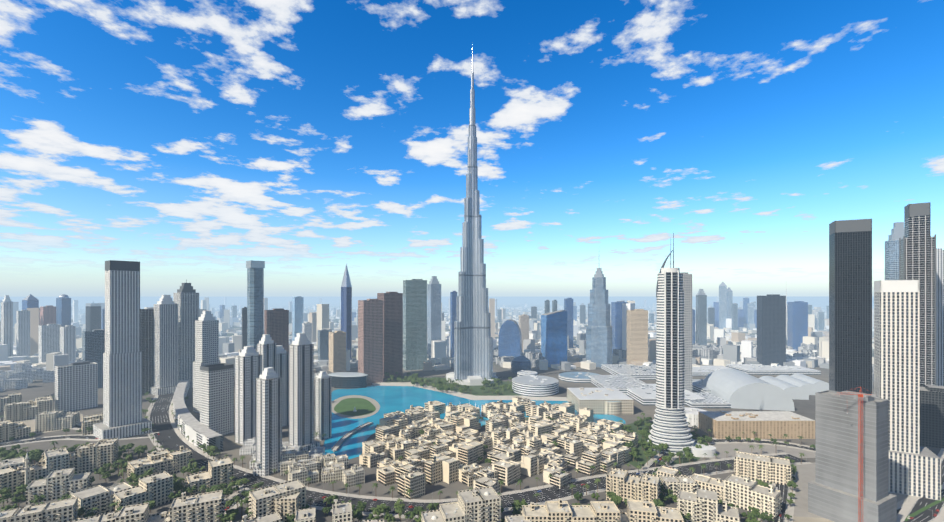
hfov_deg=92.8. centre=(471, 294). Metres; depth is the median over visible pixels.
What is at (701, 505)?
residence
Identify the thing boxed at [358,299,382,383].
skyscraper
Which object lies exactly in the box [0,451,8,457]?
tree
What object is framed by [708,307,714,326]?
high-rise building
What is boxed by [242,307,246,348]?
skyscraper
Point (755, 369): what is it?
low-rise building
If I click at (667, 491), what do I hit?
tree
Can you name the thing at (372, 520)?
residence
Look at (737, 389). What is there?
mall vault
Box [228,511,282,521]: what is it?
residence
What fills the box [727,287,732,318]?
skyscraper
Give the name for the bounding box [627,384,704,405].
mall
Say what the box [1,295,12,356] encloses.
skyscraper
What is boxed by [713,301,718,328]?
skyscraper
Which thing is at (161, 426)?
boulevard
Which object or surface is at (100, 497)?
residence
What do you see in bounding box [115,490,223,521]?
residence
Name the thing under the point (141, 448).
tree
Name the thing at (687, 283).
skyscraper
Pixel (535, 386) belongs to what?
curved mall front
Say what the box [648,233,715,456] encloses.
skyscraper
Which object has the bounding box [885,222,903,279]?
skyscraper
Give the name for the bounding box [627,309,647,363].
high-rise building
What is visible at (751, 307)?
skyscraper
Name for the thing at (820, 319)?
high-rise building
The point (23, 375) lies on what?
blocks
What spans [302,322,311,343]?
skyscraper
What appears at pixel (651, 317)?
high-rise building
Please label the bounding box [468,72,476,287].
spire
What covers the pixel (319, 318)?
city blocks
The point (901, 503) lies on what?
pavement junction
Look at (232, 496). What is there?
pavement diag
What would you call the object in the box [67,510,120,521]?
residence
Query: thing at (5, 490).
tree
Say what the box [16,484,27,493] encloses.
tree
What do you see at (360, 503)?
tree
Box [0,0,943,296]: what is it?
sky
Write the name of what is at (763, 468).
residence
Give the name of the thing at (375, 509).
palm
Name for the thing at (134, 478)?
tree
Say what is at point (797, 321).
high-rise building
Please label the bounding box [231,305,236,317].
skyscraper
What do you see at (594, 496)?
tree
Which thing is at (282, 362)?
skyscraper
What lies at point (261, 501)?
residence
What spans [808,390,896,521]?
high-rise building
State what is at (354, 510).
tree
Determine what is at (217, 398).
high-rise building
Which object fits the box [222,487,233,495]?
tree
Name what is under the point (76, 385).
office building
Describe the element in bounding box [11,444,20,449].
tree
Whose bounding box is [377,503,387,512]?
tree
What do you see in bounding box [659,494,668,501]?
tree
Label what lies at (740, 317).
high-rise building
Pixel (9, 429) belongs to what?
residence
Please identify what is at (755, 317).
high-rise building
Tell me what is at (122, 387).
vista tower
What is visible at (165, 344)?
skyscraper
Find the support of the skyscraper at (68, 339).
on the ground at (34, 389)
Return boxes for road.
[0,434,155,445]
[383,362,713,379]
[641,439,814,474]
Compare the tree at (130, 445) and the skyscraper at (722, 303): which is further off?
the skyscraper at (722, 303)
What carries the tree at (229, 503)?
on the ground at (34, 389)
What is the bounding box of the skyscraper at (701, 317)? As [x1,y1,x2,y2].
[696,289,706,344]
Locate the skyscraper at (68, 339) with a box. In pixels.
[60,325,75,361]
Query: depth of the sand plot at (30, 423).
721.29 m
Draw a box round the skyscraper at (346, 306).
[341,263,351,358]
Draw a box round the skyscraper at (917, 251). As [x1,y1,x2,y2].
[899,202,935,385]
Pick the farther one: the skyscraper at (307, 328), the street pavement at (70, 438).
the skyscraper at (307, 328)
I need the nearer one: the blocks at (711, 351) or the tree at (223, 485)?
the tree at (223, 485)
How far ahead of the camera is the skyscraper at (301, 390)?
583.34 m
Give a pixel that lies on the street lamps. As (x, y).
(515, 483)
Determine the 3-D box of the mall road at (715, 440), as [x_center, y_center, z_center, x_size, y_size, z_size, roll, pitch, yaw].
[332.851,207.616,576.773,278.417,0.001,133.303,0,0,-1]
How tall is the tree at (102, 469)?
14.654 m
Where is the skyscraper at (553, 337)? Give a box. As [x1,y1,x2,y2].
[541,310,566,366]
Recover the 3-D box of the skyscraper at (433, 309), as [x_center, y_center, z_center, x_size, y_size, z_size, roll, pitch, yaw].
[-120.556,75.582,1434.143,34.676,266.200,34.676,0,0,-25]
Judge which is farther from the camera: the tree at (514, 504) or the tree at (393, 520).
the tree at (514, 504)
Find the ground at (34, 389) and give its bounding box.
[0,296,941,521]
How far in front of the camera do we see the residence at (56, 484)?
457.59 m
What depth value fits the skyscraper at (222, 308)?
2995.29 m
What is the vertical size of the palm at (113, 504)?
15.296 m
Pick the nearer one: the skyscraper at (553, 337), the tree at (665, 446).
the tree at (665, 446)
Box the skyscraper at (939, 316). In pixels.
[936,248,943,385]
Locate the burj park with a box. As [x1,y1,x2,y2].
[385,376,522,395]
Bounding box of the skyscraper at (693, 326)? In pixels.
[692,309,694,344]
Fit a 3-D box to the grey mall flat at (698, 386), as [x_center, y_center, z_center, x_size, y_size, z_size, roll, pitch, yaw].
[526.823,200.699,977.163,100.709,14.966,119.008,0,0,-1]
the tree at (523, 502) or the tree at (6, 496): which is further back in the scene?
the tree at (6, 496)
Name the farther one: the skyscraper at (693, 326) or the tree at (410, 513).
the skyscraper at (693, 326)
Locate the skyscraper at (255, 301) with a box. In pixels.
[246,260,264,348]
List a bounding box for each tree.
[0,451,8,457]
[0,487,10,493]
[2,493,12,502]
[3,503,17,510]
[6,452,17,458]
[10,494,25,507]
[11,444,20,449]
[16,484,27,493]
[28,454,40,464]
[29,449,43,461]
[29,495,45,502]
[58,494,70,499]
[77,507,85,515]
[83,512,95,517]
[94,467,106,479]
[119,462,126,469]
[122,443,134,452]
[123,453,132,459]
[126,475,137,485]
[133,447,144,452]
[142,471,151,476]
[144,500,155,512]
[168,491,181,498]
[183,463,195,471]
[186,486,196,495]
[190,468,199,473]
[202,446,212,452]
[219,483,227,488]
[221,514,232,521]
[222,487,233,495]
[224,513,235,520]
[225,500,233,509]
[225,509,238,514]
[323,507,331,515]
[327,495,338,503]
[352,506,358,521]
[353,511,362,521]
[356,501,366,509]
[368,512,379,519]
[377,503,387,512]
[383,512,391,519]
[387,516,395,521]
[394,503,404,512]
[405,511,414,518]
[413,506,422,517]
[414,512,420,521]
[428,502,438,510]
[512,502,519,508]
[516,499,527,509]
[573,491,582,502]
[591,492,599,500]
[606,491,615,497]
[612,495,622,507]
[629,451,637,460]
[644,440,653,445]
[646,448,655,454]
[653,499,663,506]
[656,446,663,455]
[658,443,668,453]
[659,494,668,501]
[662,456,669,462]
[662,488,672,493]
[666,493,673,502]
[680,511,690,521]
[686,452,693,461]
[705,436,712,444]
[741,511,751,518]
[745,516,756,521]
[748,507,759,513]
[757,512,767,519]
[764,512,773,521]
[787,482,797,491]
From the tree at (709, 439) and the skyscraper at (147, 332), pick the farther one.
the skyscraper at (147, 332)
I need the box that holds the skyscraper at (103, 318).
[102,308,104,329]
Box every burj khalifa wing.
[454,149,472,379]
[473,166,492,378]
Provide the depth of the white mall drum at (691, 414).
706.12 m
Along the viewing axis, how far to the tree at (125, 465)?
521.35 m
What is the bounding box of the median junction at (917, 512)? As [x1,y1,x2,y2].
[904,498,943,520]
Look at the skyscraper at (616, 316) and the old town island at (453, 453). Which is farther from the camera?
the skyscraper at (616, 316)
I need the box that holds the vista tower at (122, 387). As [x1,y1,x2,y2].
[93,260,151,439]
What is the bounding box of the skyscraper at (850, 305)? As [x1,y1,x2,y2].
[829,219,871,393]
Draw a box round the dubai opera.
[327,372,367,388]
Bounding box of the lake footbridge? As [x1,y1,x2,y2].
[331,422,372,451]
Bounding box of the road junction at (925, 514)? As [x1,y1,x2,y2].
[906,459,943,521]
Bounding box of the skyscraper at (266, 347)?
[256,334,275,370]
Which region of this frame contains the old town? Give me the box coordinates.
[280,449,364,486]
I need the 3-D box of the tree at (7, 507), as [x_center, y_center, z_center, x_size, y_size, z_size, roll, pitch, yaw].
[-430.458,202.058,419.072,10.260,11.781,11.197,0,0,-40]
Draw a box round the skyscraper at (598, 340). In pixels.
[586,268,611,366]
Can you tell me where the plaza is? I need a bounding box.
[793,462,909,517]
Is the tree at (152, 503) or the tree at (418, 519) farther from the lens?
the tree at (152, 503)
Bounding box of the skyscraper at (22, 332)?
[16,310,29,355]
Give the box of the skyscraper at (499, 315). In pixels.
[497,309,501,321]
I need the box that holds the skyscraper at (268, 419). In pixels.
[256,367,281,475]
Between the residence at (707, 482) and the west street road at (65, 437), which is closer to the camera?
the residence at (707, 482)
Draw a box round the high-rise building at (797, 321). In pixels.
[787,301,807,350]
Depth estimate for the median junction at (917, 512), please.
434.00 m
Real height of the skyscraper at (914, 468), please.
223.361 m
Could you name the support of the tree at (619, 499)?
on the ground at (34, 389)
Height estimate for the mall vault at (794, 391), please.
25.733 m
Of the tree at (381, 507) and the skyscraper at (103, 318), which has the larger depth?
the skyscraper at (103, 318)
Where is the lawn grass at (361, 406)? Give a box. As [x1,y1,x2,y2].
[334,398,375,415]
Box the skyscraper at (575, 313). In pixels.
[573,306,576,320]
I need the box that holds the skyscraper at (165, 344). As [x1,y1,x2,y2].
[150,295,177,395]
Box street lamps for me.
[149,389,932,521]
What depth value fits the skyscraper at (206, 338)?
788.92 m
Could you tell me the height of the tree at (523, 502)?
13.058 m
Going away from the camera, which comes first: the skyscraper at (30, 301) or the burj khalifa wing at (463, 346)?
the burj khalifa wing at (463, 346)
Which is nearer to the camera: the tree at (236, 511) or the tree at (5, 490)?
the tree at (236, 511)
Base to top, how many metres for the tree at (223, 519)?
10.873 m
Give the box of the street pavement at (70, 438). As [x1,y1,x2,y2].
[0,432,158,446]
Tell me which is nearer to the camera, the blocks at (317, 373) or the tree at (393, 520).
the tree at (393, 520)
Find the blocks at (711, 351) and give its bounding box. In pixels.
[493,341,818,367]
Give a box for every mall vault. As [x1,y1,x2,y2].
[702,369,794,410]
[758,376,808,399]
[775,375,820,394]
[791,373,828,390]
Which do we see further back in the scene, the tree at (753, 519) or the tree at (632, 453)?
the tree at (632, 453)
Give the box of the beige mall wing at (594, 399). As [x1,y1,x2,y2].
[567,387,633,413]
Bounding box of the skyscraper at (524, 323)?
[519,314,528,351]
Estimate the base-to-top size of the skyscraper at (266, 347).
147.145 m
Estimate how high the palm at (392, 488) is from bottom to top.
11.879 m
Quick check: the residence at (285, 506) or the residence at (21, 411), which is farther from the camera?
the residence at (21, 411)
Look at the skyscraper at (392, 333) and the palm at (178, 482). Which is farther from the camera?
the skyscraper at (392, 333)
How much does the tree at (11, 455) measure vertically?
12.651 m
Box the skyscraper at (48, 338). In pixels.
[38,324,61,362]
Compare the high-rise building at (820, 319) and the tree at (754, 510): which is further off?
the high-rise building at (820, 319)
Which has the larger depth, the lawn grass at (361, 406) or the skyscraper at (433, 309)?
the skyscraper at (433, 309)
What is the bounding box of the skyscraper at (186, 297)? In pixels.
[173,279,198,387]
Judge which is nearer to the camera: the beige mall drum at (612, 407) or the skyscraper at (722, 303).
the beige mall drum at (612, 407)
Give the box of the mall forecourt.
[708,443,814,458]
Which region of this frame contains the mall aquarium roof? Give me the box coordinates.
[559,372,599,382]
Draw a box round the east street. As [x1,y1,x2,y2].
[769,483,788,521]
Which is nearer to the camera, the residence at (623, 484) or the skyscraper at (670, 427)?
the residence at (623, 484)
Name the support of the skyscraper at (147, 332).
on the ground at (34, 389)
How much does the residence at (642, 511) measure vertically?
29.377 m
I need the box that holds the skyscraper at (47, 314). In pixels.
[40,305,55,324]
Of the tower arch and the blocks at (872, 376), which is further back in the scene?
the tower arch
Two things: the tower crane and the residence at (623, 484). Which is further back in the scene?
the residence at (623, 484)
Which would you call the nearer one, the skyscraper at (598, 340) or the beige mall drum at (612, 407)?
the beige mall drum at (612, 407)
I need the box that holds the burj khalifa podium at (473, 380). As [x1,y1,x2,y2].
[446,372,497,385]
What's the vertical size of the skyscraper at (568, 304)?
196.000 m
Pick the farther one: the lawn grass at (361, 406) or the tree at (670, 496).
the lawn grass at (361, 406)
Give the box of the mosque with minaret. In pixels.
[23,453,46,493]
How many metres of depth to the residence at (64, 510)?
385.92 m
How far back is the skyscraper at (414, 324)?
1232.03 m
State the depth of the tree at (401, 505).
417.23 m
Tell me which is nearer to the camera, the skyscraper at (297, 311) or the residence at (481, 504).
the residence at (481, 504)
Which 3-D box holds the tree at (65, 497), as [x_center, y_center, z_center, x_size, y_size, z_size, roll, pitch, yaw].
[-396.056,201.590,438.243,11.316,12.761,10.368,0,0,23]
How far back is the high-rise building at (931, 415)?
611.32 m
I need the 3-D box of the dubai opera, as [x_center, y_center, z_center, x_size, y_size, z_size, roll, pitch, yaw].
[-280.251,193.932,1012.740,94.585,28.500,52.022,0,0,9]
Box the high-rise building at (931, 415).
[920,385,943,447]
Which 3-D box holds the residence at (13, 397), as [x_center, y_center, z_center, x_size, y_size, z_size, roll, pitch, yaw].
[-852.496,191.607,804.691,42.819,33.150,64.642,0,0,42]
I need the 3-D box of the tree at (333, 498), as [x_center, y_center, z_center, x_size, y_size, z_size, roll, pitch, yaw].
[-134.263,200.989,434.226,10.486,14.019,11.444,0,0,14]
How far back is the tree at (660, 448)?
575.81 m
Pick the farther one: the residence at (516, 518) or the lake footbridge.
the lake footbridge
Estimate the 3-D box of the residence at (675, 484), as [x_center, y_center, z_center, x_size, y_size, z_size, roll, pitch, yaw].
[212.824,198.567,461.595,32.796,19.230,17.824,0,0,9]
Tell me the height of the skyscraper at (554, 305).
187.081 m
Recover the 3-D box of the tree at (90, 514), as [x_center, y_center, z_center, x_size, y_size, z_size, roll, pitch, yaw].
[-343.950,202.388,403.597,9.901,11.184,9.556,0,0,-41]
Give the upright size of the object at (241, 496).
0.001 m
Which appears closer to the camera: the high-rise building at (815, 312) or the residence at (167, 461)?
the residence at (167, 461)
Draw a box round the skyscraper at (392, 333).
[377,292,402,377]
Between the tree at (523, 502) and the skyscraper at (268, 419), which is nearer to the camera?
the tree at (523, 502)
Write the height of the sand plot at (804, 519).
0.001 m
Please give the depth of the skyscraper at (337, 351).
1199.90 m
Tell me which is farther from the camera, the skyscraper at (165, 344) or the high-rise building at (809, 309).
the high-rise building at (809, 309)
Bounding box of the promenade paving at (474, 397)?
[372,382,566,400]
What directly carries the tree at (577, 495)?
on the ground at (34, 389)
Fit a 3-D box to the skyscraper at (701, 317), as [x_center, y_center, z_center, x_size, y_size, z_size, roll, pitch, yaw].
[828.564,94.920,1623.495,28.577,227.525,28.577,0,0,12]
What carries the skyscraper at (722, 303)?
on the ground at (34, 389)
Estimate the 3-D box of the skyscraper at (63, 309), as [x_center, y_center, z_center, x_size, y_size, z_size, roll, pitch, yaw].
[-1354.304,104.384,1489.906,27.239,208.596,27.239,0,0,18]
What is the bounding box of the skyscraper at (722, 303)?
[719,282,726,328]
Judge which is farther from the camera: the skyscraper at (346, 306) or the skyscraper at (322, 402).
the skyscraper at (346, 306)
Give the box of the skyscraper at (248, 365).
[235,346,262,444]
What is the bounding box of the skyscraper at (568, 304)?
[564,298,572,347]
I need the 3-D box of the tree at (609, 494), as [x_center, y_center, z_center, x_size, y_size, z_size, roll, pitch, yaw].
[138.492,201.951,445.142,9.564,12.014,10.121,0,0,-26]
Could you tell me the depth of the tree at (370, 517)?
397.22 m
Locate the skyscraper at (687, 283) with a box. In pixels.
[680,272,691,391]
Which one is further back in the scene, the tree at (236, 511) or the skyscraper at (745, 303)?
the skyscraper at (745, 303)
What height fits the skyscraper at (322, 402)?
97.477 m
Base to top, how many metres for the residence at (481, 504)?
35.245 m
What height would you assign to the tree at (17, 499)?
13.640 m
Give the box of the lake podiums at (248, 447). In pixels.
[240,438,324,475]
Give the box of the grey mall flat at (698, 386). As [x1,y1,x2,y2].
[692,379,710,393]
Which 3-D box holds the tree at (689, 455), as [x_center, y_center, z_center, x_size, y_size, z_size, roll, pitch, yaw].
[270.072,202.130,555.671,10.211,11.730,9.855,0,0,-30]
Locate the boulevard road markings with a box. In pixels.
[150,398,797,515]
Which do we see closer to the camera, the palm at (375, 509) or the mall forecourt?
the palm at (375, 509)
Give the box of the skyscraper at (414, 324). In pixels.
[403,279,426,369]
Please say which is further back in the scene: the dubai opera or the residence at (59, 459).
the dubai opera
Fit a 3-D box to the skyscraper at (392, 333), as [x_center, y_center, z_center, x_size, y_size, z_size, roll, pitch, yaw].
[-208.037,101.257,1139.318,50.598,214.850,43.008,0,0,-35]
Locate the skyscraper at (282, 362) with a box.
[276,345,288,426]
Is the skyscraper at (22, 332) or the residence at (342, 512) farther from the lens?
the skyscraper at (22, 332)
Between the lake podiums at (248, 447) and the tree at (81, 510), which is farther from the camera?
the lake podiums at (248, 447)
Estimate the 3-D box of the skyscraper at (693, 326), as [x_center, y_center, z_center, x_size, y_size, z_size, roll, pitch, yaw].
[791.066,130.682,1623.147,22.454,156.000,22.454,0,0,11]
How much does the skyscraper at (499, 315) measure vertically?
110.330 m
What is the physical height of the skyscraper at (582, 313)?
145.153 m
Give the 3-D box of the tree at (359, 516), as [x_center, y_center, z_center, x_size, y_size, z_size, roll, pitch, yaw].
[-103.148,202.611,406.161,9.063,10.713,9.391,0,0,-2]
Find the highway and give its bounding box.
[0,393,54,420]
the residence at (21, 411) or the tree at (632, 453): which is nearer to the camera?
the tree at (632, 453)
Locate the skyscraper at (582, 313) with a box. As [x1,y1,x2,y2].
[580,303,585,323]
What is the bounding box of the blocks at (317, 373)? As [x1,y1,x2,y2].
[221,355,327,377]
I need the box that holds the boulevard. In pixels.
[150,393,807,515]
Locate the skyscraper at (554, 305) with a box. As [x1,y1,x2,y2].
[552,300,556,311]
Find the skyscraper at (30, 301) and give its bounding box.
[22,294,38,309]
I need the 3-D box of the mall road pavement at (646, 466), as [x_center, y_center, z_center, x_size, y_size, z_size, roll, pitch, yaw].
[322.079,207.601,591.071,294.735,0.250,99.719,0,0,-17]
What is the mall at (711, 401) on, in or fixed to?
on the ground at (34, 389)
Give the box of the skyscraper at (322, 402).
[314,371,330,440]
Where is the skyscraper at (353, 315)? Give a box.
[352,312,355,320]
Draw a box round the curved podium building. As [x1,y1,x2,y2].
[173,379,222,453]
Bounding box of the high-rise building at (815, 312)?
[812,309,818,329]
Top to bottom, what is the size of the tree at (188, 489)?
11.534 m
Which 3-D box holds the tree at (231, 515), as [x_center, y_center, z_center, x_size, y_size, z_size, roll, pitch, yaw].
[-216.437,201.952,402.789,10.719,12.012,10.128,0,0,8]
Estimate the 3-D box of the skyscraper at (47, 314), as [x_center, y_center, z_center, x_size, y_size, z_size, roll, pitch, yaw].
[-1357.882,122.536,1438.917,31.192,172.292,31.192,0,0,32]
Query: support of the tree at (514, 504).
on the ground at (34, 389)
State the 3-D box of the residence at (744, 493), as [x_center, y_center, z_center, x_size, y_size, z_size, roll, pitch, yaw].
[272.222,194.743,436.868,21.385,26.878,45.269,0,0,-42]
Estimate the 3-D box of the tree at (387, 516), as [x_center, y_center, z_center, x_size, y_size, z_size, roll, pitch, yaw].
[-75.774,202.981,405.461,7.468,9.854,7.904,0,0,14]
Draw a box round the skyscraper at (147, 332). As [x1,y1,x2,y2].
[140,307,153,394]
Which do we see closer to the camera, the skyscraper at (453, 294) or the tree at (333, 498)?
the tree at (333, 498)
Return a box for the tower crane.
[837,387,875,521]
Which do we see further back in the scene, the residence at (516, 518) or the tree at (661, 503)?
the tree at (661, 503)
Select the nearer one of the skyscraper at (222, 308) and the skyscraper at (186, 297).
the skyscraper at (186, 297)
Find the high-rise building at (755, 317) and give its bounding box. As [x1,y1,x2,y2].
[754,309,756,327]
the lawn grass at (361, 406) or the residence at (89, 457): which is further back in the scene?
the lawn grass at (361, 406)
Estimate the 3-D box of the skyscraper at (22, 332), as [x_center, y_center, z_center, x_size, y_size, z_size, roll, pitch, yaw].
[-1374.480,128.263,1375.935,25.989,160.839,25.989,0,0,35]
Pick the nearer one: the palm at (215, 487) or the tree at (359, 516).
the tree at (359, 516)
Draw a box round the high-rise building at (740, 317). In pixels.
[738,307,743,326]
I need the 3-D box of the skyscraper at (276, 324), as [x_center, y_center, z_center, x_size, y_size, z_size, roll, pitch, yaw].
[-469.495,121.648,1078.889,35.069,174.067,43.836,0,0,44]
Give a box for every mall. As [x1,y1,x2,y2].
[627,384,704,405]
[686,393,730,407]
[698,411,814,438]
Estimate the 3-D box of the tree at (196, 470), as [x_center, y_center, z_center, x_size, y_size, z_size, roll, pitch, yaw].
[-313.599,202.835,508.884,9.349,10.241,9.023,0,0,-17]
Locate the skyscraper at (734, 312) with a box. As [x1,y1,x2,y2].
[731,303,737,329]
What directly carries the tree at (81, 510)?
on the ground at (34, 389)
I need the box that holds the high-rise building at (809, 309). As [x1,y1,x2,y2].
[808,304,811,313]
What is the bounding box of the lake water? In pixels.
[323,385,625,459]
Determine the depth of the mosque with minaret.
466.81 m
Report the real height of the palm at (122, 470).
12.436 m
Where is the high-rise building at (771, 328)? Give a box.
[757,294,785,365]
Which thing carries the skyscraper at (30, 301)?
on the ground at (34, 389)
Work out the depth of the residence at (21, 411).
745.46 m
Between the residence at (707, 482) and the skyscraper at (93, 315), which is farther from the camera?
the skyscraper at (93, 315)
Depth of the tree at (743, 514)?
408.11 m
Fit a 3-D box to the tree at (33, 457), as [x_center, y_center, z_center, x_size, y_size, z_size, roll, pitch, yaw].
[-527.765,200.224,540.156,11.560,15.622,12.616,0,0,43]
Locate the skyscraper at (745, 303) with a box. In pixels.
[743,297,748,323]
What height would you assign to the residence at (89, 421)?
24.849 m
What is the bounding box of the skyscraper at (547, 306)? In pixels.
[545,300,549,313]
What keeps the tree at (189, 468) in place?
on the ground at (34, 389)
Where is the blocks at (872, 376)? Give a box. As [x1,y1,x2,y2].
[872,366,873,388]
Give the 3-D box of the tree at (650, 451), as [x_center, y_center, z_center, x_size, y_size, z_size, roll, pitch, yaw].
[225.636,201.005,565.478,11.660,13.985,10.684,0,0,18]
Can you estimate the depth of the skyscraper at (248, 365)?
624.29 m
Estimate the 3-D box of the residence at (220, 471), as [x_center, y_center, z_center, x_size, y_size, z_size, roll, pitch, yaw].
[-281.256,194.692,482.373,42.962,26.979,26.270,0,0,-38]
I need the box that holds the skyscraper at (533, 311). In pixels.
[531,306,536,318]
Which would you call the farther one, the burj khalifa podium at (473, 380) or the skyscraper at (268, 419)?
the burj khalifa podium at (473, 380)
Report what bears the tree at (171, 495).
on the ground at (34, 389)
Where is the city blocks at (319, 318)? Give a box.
[0,297,873,372]
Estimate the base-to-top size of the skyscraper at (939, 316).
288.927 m
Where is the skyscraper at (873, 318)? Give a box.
[872,308,873,329]
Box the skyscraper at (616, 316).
[611,301,627,353]
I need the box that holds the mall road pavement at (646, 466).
[637,438,814,474]
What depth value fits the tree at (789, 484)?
471.20 m
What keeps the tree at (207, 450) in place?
on the ground at (34, 389)
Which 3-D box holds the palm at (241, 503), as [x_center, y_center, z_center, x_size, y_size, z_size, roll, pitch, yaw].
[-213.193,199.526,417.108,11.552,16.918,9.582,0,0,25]
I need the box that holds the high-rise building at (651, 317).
[649,313,653,322]
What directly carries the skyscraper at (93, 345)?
on the ground at (34, 389)
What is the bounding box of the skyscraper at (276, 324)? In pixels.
[264,308,288,352]
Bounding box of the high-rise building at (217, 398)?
[200,363,233,435]
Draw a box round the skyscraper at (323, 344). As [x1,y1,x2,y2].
[318,329,328,359]
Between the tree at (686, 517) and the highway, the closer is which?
the tree at (686, 517)
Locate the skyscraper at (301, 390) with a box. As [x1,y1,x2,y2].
[282,333,319,450]
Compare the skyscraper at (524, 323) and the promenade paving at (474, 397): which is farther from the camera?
the skyscraper at (524, 323)
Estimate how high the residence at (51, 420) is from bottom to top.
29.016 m
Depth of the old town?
501.21 m
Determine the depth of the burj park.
978.53 m
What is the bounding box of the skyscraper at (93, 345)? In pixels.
[82,329,104,387]
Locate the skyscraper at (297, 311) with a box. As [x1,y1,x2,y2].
[292,296,303,340]
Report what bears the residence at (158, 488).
on the ground at (34, 389)
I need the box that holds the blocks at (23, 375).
[0,362,54,391]
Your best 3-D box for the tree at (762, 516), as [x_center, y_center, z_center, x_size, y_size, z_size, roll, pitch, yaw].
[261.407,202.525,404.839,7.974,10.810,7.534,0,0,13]
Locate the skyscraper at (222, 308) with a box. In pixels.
[220,305,224,317]
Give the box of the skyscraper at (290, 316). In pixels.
[289,310,291,322]
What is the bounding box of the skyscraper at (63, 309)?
[56,294,70,325]
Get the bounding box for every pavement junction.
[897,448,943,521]
[897,484,943,521]
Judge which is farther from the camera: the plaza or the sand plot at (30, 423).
the sand plot at (30, 423)
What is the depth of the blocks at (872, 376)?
1061.34 m
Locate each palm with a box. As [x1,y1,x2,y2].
[109,502,119,510]
[116,460,125,475]
[118,469,127,478]
[174,480,182,493]
[209,484,221,491]
[232,495,242,508]
[237,499,247,517]
[371,507,378,516]
[388,486,396,497]
[396,508,404,521]
[510,506,518,514]
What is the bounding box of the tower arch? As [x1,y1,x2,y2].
[498,319,521,357]
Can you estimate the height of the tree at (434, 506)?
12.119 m
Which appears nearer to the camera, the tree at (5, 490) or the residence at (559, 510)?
the residence at (559, 510)
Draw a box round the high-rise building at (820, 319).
[818,310,823,329]
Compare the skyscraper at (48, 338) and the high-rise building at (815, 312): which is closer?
the skyscraper at (48, 338)
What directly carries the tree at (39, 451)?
on the ground at (34, 389)
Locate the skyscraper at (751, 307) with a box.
[748,301,755,329]
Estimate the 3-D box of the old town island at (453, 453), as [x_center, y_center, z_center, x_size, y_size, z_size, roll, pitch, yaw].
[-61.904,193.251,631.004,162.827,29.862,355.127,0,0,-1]
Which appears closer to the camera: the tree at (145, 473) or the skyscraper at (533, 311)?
the tree at (145, 473)
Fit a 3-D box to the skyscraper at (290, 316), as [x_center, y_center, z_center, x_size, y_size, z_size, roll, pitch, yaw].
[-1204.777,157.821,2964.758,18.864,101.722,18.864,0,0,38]
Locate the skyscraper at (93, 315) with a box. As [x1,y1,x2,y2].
[86,301,100,330]
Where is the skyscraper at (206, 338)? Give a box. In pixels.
[193,311,220,413]
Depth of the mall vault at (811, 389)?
938.97 m
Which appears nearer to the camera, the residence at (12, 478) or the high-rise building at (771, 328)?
the residence at (12, 478)
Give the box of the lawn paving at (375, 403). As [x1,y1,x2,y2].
[331,395,379,418]
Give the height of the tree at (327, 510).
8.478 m
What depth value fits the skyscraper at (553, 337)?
1285.60 m
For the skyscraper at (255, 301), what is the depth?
1023.26 m
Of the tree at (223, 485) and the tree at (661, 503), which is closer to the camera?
the tree at (661, 503)
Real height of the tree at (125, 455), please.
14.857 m
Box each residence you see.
[0,393,21,410]
[0,420,30,441]
[0,448,69,478]
[0,466,35,497]
[0,497,77,521]
[4,396,53,421]
[25,468,91,503]
[35,410,79,431]
[38,438,118,473]
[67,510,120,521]
[71,482,132,518]
[81,413,102,434]
[112,471,173,510]
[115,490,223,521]
[127,445,192,481]
[185,457,232,495]
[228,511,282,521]
[248,479,305,517]
[274,491,301,521]
[294,499,352,521]
[362,520,383,521]
[421,486,500,521]
[505,514,531,521]
[521,499,619,521]
[605,467,660,502]
[620,499,683,521]
[656,466,724,501]
[660,475,697,498]
[677,487,740,521]
[724,474,781,518]
[734,451,791,484]
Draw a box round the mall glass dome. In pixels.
[511,356,530,373]
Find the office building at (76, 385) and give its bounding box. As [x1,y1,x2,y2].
[55,361,97,411]
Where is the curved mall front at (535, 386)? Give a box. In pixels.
[512,375,558,396]
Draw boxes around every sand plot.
[13,409,82,433]
[758,516,833,521]
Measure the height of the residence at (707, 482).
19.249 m
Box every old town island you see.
[359,401,482,499]
[473,396,637,492]
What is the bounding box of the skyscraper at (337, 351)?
[329,330,345,372]
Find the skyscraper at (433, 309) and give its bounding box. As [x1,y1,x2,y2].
[427,276,440,357]
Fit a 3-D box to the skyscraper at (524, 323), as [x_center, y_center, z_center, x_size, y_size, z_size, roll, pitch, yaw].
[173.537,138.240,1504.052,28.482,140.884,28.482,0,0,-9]
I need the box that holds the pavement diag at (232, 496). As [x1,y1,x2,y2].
[223,487,258,514]
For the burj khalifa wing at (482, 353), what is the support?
on the ground at (34, 389)
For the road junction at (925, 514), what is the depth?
437.20 m
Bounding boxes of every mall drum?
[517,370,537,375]
[605,401,620,414]
[684,407,705,426]
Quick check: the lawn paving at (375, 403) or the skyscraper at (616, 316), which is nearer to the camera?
the lawn paving at (375, 403)
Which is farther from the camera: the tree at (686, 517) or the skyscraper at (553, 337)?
the skyscraper at (553, 337)
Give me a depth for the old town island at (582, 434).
594.12 m
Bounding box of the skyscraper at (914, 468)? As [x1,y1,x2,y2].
[874,280,940,499]
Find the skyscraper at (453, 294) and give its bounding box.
[450,291,456,357]
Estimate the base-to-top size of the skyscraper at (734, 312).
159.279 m
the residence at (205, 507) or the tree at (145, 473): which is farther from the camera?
the tree at (145, 473)

